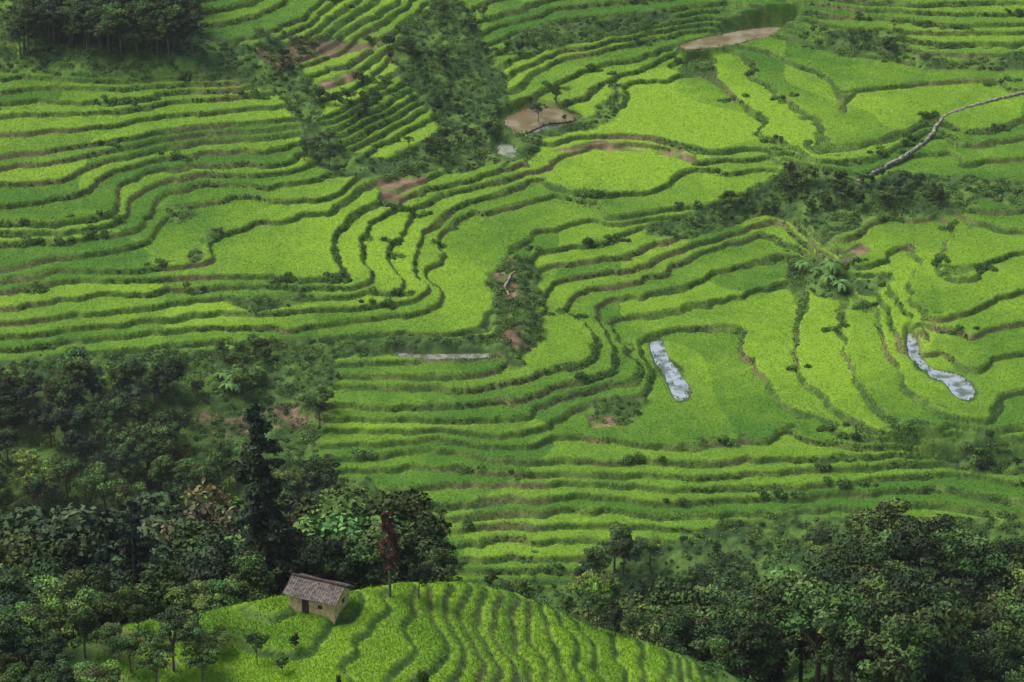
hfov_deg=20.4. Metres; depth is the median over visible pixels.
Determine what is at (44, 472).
yellow leaved tree
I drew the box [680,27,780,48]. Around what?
muddy pond water
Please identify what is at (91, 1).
broadleaf tree
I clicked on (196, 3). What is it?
broadleaf tree
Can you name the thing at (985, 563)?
tall broadleaf tree
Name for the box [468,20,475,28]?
broadleaf tree
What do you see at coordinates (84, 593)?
broadleaf tree
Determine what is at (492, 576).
spreading tree
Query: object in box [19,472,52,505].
yellow leaved tree
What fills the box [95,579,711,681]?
rice plants
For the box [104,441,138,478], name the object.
broadleaf tree
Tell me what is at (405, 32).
broadleaf tree
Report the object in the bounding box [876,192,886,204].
broadleaf tree
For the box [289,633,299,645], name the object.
shrub
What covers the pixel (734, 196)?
spreading tree
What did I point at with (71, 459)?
broadleaf tree
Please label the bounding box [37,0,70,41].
broadleaf tree
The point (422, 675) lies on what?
broadleaf tree
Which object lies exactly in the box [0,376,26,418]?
broadleaf tree
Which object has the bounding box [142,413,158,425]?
tall broadleaf tree
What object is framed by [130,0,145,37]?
broadleaf tree
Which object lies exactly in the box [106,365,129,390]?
broadleaf tree
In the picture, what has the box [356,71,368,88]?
broadleaf tree
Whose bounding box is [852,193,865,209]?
broadleaf tree
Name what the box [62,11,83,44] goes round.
broadleaf tree
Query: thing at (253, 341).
broadleaf tree
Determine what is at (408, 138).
spreading tree
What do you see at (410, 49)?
broadleaf tree
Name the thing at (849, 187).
broadleaf tree
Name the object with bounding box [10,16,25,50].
broadleaf tree
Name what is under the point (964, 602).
broadleaf tree
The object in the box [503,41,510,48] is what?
broadleaf tree
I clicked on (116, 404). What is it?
broadleaf tree
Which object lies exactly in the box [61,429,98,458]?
broadleaf tree
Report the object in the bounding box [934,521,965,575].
broadleaf tree
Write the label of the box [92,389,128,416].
broadleaf tree
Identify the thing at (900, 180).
broadleaf tree
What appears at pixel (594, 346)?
terrace bank shrubs
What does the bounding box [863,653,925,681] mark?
broadleaf tree
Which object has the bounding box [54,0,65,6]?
broadleaf tree
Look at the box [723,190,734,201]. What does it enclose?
spreading tree
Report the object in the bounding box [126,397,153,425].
tall broadleaf tree
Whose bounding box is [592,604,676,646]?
spreading tree
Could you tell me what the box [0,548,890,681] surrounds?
ridge undergrowth
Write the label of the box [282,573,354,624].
farm hut
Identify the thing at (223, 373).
banana plant
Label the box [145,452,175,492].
broadleaf tree
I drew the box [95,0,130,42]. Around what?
broadleaf tree
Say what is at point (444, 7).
broadleaf tree
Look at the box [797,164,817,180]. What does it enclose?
spreading tree
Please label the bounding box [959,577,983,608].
tall broadleaf tree
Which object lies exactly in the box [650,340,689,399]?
pond water
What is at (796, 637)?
broadleaf tree
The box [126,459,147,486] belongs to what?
tall broadleaf tree
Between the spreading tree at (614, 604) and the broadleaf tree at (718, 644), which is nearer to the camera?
the broadleaf tree at (718, 644)
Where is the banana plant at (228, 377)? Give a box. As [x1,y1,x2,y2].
[225,371,241,382]
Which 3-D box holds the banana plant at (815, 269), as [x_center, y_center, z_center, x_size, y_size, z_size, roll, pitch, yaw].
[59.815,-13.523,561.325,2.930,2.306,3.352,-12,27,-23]
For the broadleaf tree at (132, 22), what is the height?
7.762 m
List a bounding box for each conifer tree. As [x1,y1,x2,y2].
[111,498,160,624]
[217,401,308,602]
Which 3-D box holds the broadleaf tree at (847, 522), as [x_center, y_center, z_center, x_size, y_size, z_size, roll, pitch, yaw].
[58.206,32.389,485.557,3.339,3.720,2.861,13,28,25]
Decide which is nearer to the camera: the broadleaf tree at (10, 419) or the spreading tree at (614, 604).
the spreading tree at (614, 604)
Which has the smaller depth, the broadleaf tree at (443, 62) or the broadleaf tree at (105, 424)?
the broadleaf tree at (105, 424)
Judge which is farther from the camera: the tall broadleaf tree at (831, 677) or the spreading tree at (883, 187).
the spreading tree at (883, 187)
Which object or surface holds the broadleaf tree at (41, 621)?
on the terraced hillside ground at (750, 14)
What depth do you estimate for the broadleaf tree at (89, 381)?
507.15 m
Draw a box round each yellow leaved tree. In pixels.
[11,447,55,473]
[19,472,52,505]
[38,467,70,499]
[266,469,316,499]
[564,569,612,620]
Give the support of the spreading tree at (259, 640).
on the terraced hillside ground at (750, 14)
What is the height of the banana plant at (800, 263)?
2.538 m
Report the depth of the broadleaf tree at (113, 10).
597.58 m
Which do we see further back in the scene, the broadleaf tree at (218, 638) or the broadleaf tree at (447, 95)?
the broadleaf tree at (447, 95)
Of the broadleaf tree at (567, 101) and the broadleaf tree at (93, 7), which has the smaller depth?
the broadleaf tree at (93, 7)
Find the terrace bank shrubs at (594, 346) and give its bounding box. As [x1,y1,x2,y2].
[0,0,1023,580]
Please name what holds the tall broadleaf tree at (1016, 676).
on the terraced hillside ground at (750, 14)
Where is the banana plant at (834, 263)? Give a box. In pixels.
[819,258,843,274]
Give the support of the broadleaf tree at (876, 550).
on the terraced hillside ground at (750, 14)
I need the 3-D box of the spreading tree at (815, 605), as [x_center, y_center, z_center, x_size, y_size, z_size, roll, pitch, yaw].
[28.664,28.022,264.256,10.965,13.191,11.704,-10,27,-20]
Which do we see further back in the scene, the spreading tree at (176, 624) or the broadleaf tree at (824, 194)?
the broadleaf tree at (824, 194)
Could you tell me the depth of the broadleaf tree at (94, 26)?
600.56 m
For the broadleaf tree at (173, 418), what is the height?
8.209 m
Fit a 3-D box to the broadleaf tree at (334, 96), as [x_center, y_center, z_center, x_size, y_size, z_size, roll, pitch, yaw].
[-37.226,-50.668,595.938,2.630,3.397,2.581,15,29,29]
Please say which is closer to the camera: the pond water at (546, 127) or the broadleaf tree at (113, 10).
the broadleaf tree at (113, 10)
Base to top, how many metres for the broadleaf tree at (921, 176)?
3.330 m
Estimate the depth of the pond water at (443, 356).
523.18 m
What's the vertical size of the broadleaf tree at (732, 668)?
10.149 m
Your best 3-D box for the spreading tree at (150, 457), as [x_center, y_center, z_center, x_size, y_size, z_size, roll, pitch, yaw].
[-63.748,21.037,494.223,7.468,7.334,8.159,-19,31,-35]
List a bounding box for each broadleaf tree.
[0,366,6,381]
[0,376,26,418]
[0,426,25,465]
[0,468,9,487]
[0,476,8,492]
[0,504,102,638]
[0,511,13,531]
[0,528,56,581]
[0,554,77,644]
[0,567,36,607]
[0,606,34,653]
[0,634,43,672]
[0,650,26,681]
[1,364,28,402]
[5,0,33,36]
[5,22,24,55]
[6,3,34,53]
[6,411,26,436]
[7,499,32,528]
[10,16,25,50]
[13,14,45,54]
[14,6,46,49]
[14,597,64,659]
[16,372,44,409]
[16,660,50,681]
[17,476,49,514]
[22,538,124,639]
[25,502,170,638]
[28,401,60,445]
[28,629,74,669]
[31,567,103,638]
[35,0,57,28]
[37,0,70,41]
[40,658,83,681]
[42,379,81,407]
[43,379,57,407]
[43,407,88,452]
[43,475,53,498]
[46,457,86,505]
[51,360,69,378]
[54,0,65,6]
[54,346,96,403]
[58,6,75,37]
[58,9,73,43]
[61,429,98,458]
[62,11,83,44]
[63,0,81,7]
[64,382,87,415]
[64,606,101,658]
[67,8,100,52]
[67,458,85,481]
[68,0,88,35]
[68,2,98,45]
[68,3,91,44]
[71,659,123,681]
[72,364,105,401]
[72,562,137,624]
[82,4,104,43]
[82,442,94,463]
[83,399,117,441]
[85,0,108,6]
[86,12,103,46]
[87,380,101,394]
[91,417,123,448]
[91,586,133,622]
[92,14,122,54]
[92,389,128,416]
[92,416,121,449]
[92,504,105,516]
[92,622,122,661]
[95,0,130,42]
[95,6,121,48]
[99,1,129,53]
[102,395,127,421]
[104,423,126,448]
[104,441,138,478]
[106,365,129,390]
[106,489,240,618]
[106,632,149,672]
[109,358,142,401]
[109,459,132,476]
[109,466,130,478]
[109,481,146,510]
[111,499,127,517]
[121,569,187,619]
[122,25,147,55]
[123,18,147,49]
[123,378,153,399]
[123,604,146,631]
[125,1,163,43]
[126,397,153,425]
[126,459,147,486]
[129,3,166,48]
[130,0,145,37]
[132,358,148,378]
[136,517,237,612]
[138,499,155,519]
[141,16,169,54]
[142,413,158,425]
[145,0,178,7]
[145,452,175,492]
[147,10,182,54]
[147,371,173,400]
[147,378,162,402]
[149,353,189,401]
[155,408,192,441]
[155,439,188,485]
[156,14,184,46]
[161,605,180,619]
[162,4,197,49]
[162,472,202,497]
[164,533,260,610]
[166,459,179,481]
[168,10,208,53]
[170,457,203,480]
[171,498,182,508]
[172,0,201,11]
[178,488,216,520]
[179,0,202,21]
[181,496,206,507]
[187,464,222,497]
[190,379,203,394]
[197,494,322,533]
[199,573,258,608]
[204,625,231,648]
[205,441,233,482]
[207,524,257,609]
[213,468,221,481]
[215,340,229,360]
[221,462,238,486]
[227,362,261,399]
[228,549,283,603]
[233,343,245,353]
[238,541,304,593]
[242,333,261,358]
[255,514,343,564]
[258,346,273,362]
[260,485,371,531]
[273,655,289,672]
[276,48,287,54]
[277,55,286,60]
[277,67,284,74]
[282,534,372,590]
[284,63,294,73]
[285,484,443,586]
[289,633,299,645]
[300,145,309,154]
[300,471,331,491]
[304,396,329,427]
[312,384,333,411]
[312,484,337,500]
[314,523,399,590]
[315,87,325,101]
[317,486,451,586]
[320,131,336,147]
[329,91,339,104]
[336,674,341,681]
[342,89,351,96]
[351,71,358,82]
[355,108,364,117]
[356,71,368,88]
[359,97,369,107]
[381,35,390,43]
[387,35,395,47]
[387,51,394,61]
[390,510,456,582]
[400,29,408,37]
[405,45,415,56]
[406,563,435,598]
[415,62,424,70]
[416,560,433,582]
[416,669,429,681]
[418,546,459,582]
[425,147,437,161]
[427,50,433,58]
[432,100,442,106]
[433,95,441,101]
[434,49,447,59]
[435,127,449,144]
[435,142,442,151]
[437,19,447,26]
[439,4,449,10]
[439,58,448,69]
[440,45,450,55]
[441,92,452,106]
[441,145,451,161]
[453,95,461,105]
[456,109,463,117]
[466,128,476,136]
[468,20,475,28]
[479,5,487,16]
[481,46,491,57]
[481,121,491,132]
[493,121,502,135]
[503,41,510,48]
[509,580,519,591]
[515,40,524,50]
[516,42,524,49]
[525,96,533,106]
[561,601,578,611]
[562,99,571,110]
[563,596,572,616]
[573,561,600,580]
[583,546,611,578]
[596,521,632,569]
[598,613,622,633]
[601,587,621,602]
[605,536,645,574]
[607,605,624,635]
[625,577,653,605]
[636,537,661,571]
[651,604,711,659]
[661,632,686,654]
[675,573,695,587]
[678,535,688,547]
[679,575,703,593]
[692,615,720,661]
[703,625,743,676]
[704,608,779,677]
[704,634,737,671]
[710,584,750,610]
[712,543,721,555]
[716,595,787,681]
[720,204,732,213]
[724,606,786,680]
[727,593,807,667]
[731,650,789,681]
[745,534,756,542]
[761,200,771,210]
[776,610,825,681]
[778,176,787,182]
[781,182,796,195]
[783,161,795,177]
[794,565,844,680]
[798,625,871,681]
[804,199,816,212]
[811,171,818,182]
[813,520,825,528]
[819,190,828,205]
[819,195,832,210]
[820,167,831,174]
[821,554,835,579]
[821,616,877,681]
[823,644,833,681]
[831,543,877,583]
[832,170,847,178]
[834,170,843,179]
[834,191,847,203]
[838,180,851,192]
[843,520,855,529]
[844,183,854,192]
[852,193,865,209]
[852,528,923,568]
[852,613,940,681]
[857,173,868,184]
[859,544,885,557]
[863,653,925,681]
[868,175,875,186]
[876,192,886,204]
[877,180,885,189]
[881,38,889,48]
[882,561,919,578]
[883,557,903,571]
[888,42,898,52]
[893,177,904,186]
[897,171,912,186]
[900,584,975,681]
[913,172,925,185]
[914,644,970,681]
[922,523,944,565]
[926,181,936,194]
[930,186,940,198]
[932,566,985,597]
[934,188,944,204]
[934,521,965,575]
[944,543,1009,601]
[944,614,987,653]
[945,598,978,655]
[958,630,1017,681]
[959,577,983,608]
[959,601,1023,672]
[959,629,1019,669]
[960,673,997,681]
[961,584,1005,606]
[961,648,1018,681]
[964,532,989,542]
[975,458,987,469]
[985,456,993,462]
[994,537,1023,590]
[997,549,1023,589]
[1002,669,1023,681]
[1010,542,1023,556]
[1010,618,1023,661]
[1012,456,1023,467]
[1014,656,1023,671]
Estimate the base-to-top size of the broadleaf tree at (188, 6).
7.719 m
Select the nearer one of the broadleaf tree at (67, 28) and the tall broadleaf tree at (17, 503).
the tall broadleaf tree at (17, 503)
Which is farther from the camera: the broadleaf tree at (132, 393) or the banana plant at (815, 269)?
the banana plant at (815, 269)
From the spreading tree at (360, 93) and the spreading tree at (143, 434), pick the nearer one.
the spreading tree at (143, 434)
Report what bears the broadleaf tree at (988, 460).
on the terraced hillside ground at (750, 14)
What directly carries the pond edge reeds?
on the terraced hillside ground at (750, 14)
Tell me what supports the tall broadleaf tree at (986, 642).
on the terraced hillside ground at (750, 14)
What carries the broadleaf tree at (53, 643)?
on the terraced hillside ground at (750, 14)
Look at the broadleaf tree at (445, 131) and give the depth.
596.24 m
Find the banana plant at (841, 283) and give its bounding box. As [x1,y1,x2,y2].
[830,279,853,292]
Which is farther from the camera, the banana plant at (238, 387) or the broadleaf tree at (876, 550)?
the banana plant at (238, 387)
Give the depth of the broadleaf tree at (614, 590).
471.54 m
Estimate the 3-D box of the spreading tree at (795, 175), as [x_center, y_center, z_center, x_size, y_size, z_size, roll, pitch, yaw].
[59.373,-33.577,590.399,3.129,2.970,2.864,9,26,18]
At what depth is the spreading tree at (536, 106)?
611.22 m
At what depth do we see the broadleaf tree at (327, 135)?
584.52 m
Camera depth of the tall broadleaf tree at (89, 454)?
493.82 m
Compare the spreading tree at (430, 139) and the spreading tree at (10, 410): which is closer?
the spreading tree at (10, 410)
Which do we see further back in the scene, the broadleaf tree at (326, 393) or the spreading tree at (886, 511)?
the broadleaf tree at (326, 393)
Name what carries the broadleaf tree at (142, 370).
on the terraced hillside ground at (750, 14)
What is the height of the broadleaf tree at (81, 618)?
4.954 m
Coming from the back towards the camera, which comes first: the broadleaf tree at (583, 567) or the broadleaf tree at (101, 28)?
the broadleaf tree at (101, 28)
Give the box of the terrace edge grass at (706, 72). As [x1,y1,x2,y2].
[0,0,1023,681]
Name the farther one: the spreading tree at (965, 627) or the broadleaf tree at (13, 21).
the broadleaf tree at (13, 21)
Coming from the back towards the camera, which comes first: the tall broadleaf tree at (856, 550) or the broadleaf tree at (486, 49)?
the broadleaf tree at (486, 49)
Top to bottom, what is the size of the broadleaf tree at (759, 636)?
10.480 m
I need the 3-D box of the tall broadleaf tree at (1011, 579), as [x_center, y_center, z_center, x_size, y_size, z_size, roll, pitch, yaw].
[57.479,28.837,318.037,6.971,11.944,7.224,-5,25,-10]
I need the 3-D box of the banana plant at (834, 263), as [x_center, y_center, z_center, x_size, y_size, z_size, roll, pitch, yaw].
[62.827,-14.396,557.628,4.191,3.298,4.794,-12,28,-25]
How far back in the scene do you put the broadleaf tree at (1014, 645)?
274.67 m
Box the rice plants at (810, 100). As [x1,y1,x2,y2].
[0,0,1023,578]
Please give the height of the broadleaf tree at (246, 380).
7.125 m
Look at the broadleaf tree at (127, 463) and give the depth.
491.66 m
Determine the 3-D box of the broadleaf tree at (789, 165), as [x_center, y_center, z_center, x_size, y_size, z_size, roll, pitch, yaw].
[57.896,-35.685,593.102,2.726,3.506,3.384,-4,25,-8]
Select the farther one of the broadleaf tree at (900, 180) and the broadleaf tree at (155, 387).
the broadleaf tree at (900, 180)
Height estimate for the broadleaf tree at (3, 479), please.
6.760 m
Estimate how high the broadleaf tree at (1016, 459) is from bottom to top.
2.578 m
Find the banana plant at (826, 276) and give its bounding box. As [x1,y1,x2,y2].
[820,273,837,285]
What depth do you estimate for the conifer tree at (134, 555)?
253.64 m
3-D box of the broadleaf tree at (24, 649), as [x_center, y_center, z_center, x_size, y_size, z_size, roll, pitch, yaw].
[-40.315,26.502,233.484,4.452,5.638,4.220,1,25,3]
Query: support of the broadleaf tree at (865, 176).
on the terraced hillside ground at (750, 14)
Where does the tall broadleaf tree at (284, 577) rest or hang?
on the terraced hillside ground at (750, 14)
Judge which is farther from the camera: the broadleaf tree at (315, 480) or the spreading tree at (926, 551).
the broadleaf tree at (315, 480)
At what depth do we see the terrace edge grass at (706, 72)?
556.05 m
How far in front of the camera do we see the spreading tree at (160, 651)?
228.82 m
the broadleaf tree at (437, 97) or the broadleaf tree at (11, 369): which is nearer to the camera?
the broadleaf tree at (11, 369)
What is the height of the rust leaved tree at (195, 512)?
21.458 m
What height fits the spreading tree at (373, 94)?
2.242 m
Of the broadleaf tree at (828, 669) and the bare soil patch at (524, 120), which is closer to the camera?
the broadleaf tree at (828, 669)
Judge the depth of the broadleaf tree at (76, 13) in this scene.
599.77 m
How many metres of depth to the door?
237.04 m
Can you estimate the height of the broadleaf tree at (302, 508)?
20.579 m
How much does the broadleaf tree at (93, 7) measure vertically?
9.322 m
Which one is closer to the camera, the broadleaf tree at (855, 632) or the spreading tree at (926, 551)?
the broadleaf tree at (855, 632)
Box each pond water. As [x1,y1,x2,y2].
[395,353,497,358]
[497,142,515,157]
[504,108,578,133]
[527,121,570,133]
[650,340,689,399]
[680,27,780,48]
[907,333,974,399]
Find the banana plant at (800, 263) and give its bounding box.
[795,260,811,271]
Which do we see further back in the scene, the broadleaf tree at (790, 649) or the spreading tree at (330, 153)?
the spreading tree at (330, 153)
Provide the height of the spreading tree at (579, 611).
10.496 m
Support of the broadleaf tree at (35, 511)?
on the terraced hillside ground at (750, 14)
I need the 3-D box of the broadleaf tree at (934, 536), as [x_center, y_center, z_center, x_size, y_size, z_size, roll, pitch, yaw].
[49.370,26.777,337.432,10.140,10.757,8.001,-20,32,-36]
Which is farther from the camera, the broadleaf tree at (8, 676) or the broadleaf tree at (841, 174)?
the broadleaf tree at (841, 174)
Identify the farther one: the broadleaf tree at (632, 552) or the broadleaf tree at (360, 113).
the broadleaf tree at (360, 113)
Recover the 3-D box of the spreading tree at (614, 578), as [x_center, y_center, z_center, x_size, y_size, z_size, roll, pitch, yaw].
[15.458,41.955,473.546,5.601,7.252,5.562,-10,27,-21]
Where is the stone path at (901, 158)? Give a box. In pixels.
[857,91,1023,182]
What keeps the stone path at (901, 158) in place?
on the terraced hillside ground at (750, 14)
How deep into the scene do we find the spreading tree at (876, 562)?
285.59 m
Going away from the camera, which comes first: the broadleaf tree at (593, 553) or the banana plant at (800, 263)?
the broadleaf tree at (593, 553)
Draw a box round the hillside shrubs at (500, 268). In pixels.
[0,0,1023,603]
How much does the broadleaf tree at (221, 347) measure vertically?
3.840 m
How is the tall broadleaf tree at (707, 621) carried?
on the terraced hillside ground at (750, 14)
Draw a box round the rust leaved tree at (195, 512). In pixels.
[145,476,240,580]
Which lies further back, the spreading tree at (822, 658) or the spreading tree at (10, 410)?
the spreading tree at (10, 410)
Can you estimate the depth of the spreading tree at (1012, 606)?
283.84 m
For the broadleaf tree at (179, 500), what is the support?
on the terraced hillside ground at (750, 14)
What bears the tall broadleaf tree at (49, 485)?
on the terraced hillside ground at (750, 14)
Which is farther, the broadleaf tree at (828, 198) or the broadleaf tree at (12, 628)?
the broadleaf tree at (828, 198)
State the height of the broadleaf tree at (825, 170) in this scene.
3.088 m
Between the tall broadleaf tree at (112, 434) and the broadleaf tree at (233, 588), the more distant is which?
the tall broadleaf tree at (112, 434)
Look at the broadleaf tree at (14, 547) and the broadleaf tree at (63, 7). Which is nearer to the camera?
the broadleaf tree at (14, 547)
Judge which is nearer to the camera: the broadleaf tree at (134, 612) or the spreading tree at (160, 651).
the spreading tree at (160, 651)
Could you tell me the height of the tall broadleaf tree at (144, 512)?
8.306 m
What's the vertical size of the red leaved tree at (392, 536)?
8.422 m
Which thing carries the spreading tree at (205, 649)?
on the terraced hillside ground at (750, 14)
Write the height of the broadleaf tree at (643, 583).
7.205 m
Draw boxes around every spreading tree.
[0,398,26,429]
[48,382,85,415]
[75,461,128,515]
[87,450,125,470]
[116,421,170,480]
[128,442,162,476]
[133,637,176,681]
[137,605,205,671]
[149,424,179,444]
[163,580,228,637]
[179,485,206,498]
[180,636,224,681]
[243,632,268,664]
[254,474,301,509]
[289,486,332,507]
[294,454,341,484]
[298,135,314,154]
[320,149,337,166]
[325,473,355,489]
[355,90,365,96]
[369,92,379,97]
[402,36,417,45]
[403,136,414,148]
[420,136,439,146]
[484,571,498,586]
[489,119,499,132]
[507,579,533,594]
[529,102,547,121]
[550,87,561,103]
[568,600,660,644]
[580,590,611,628]
[591,571,624,589]
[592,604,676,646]
[606,601,616,615]
[617,575,727,642]
[623,614,648,637]
[684,559,721,588]
[693,584,726,606]
[696,570,726,586]
[703,576,763,610]
[704,565,750,591]
[711,551,753,575]
[716,576,794,625]
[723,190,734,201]
[728,193,740,210]
[754,566,882,681]
[790,172,804,184]
[791,168,811,185]
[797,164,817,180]
[798,537,890,587]
[801,525,843,544]
[803,538,838,562]
[808,639,880,681]
[815,544,847,562]
[826,179,844,191]
[826,569,964,681]
[834,577,945,681]
[843,515,954,572]
[847,564,976,599]
[848,496,954,535]
[875,184,888,190]
[879,190,892,196]
[887,37,898,42]
[889,19,900,27]
[891,187,905,196]
[907,526,987,576]
[946,606,983,647]
[954,535,1008,581]
[983,604,1023,641]
[986,580,1023,617]
[1000,561,1023,591]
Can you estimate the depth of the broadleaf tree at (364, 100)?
598.13 m
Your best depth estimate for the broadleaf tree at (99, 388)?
509.00 m
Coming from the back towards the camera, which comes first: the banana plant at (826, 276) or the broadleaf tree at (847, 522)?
the banana plant at (826, 276)
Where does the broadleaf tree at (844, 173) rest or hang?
on the terraced hillside ground at (750, 14)
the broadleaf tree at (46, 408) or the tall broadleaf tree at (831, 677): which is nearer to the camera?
the tall broadleaf tree at (831, 677)
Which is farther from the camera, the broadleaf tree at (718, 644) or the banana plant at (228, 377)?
the banana plant at (228, 377)
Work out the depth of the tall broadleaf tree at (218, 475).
491.21 m
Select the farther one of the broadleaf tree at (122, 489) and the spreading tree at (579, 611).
the broadleaf tree at (122, 489)
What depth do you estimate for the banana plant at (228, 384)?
511.27 m
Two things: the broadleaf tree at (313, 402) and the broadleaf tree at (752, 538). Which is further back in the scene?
the broadleaf tree at (313, 402)
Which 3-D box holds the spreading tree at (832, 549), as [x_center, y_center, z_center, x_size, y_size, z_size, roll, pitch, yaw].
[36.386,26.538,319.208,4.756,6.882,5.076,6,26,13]
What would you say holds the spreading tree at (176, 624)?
on the terraced hillside ground at (750, 14)
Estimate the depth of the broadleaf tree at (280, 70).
602.66 m
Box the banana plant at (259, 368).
[248,366,267,380]
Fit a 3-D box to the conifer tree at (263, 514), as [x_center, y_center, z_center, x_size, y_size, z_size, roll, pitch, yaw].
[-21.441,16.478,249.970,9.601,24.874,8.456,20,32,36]
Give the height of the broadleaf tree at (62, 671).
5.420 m
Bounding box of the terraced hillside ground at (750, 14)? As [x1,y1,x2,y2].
[0,0,1023,681]
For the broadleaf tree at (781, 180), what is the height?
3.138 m
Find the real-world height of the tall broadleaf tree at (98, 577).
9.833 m
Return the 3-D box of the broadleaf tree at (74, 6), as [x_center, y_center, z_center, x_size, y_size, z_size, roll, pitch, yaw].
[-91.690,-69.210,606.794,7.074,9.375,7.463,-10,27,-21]
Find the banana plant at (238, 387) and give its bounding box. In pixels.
[234,384,251,394]
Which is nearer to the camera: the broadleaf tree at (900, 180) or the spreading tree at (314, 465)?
the spreading tree at (314, 465)
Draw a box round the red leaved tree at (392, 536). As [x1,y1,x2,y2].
[379,511,399,596]
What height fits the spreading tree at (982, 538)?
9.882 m
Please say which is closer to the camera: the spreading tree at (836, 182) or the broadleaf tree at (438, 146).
the spreading tree at (836, 182)
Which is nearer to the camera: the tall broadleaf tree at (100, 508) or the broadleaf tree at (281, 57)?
the tall broadleaf tree at (100, 508)
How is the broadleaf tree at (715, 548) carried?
on the terraced hillside ground at (750, 14)
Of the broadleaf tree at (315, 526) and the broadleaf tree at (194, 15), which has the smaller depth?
the broadleaf tree at (315, 526)
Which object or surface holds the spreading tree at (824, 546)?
on the terraced hillside ground at (750, 14)
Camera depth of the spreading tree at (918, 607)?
260.16 m
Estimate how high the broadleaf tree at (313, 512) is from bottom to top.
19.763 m
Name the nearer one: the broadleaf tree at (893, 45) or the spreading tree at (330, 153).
the spreading tree at (330, 153)
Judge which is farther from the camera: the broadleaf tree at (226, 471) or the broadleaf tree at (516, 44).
the broadleaf tree at (516, 44)
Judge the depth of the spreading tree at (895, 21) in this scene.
649.85 m
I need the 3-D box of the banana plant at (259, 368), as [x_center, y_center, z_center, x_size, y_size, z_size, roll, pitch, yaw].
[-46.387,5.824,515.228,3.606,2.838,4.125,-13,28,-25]
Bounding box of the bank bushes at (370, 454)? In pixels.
[0,0,1023,575]
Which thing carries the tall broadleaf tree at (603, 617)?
on the terraced hillside ground at (750, 14)
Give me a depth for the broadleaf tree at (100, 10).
599.31 m
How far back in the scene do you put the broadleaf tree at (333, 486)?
485.34 m
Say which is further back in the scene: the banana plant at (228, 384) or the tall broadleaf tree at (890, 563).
the banana plant at (228, 384)
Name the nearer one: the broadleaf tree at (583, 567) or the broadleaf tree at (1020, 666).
the broadleaf tree at (1020, 666)
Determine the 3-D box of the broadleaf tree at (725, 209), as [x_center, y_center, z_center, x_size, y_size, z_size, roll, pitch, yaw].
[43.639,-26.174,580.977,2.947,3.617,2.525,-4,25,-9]
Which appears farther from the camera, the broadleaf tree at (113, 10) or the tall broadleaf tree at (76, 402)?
the broadleaf tree at (113, 10)
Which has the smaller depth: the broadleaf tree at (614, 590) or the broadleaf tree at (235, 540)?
the broadleaf tree at (235, 540)
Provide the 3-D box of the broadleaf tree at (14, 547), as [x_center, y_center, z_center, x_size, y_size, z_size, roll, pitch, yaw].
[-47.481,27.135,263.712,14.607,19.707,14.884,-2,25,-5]
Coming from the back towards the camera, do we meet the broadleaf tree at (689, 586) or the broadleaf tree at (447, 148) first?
the broadleaf tree at (447, 148)
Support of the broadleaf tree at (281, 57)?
on the terraced hillside ground at (750, 14)
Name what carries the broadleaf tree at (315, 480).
on the terraced hillside ground at (750, 14)
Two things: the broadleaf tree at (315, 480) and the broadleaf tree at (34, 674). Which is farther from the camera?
the broadleaf tree at (315, 480)
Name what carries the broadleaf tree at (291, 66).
on the terraced hillside ground at (750, 14)
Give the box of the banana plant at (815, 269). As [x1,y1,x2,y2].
[807,267,821,277]
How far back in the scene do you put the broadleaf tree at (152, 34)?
597.56 m
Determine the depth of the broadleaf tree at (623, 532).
476.74 m
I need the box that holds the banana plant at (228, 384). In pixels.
[218,381,235,393]
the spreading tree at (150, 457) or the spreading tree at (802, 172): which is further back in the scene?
the spreading tree at (802, 172)
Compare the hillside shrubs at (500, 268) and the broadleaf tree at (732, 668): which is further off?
the hillside shrubs at (500, 268)
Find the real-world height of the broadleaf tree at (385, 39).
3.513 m
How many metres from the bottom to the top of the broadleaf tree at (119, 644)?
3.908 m
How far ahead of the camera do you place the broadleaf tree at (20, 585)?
247.07 m
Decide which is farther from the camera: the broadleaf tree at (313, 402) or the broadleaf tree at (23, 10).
the broadleaf tree at (23, 10)
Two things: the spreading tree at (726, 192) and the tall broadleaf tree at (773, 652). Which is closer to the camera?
the tall broadleaf tree at (773, 652)
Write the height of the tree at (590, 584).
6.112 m
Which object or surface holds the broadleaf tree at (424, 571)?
on the terraced hillside ground at (750, 14)
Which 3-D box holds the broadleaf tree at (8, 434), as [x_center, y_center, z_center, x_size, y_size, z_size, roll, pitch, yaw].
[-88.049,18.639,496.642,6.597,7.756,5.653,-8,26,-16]
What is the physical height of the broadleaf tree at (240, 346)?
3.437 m
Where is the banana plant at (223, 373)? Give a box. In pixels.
[212,370,228,380]
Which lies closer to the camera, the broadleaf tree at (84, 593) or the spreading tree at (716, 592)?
the broadleaf tree at (84, 593)
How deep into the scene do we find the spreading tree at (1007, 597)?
289.33 m
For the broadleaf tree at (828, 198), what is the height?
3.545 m
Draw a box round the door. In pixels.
[302,599,308,613]
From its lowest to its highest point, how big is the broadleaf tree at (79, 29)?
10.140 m
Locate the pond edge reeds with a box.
[391,28,977,400]
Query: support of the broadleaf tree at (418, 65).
on the terraced hillside ground at (750, 14)
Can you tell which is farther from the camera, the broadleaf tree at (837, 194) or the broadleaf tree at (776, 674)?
the broadleaf tree at (837, 194)
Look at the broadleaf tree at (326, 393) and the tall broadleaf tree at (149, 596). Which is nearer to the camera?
the tall broadleaf tree at (149, 596)
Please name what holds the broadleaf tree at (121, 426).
on the terraced hillside ground at (750, 14)
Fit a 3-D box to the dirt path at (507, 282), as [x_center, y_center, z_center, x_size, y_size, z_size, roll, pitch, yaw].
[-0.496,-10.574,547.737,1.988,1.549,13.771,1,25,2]
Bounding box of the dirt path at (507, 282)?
[504,271,515,297]
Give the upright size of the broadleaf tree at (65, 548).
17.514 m

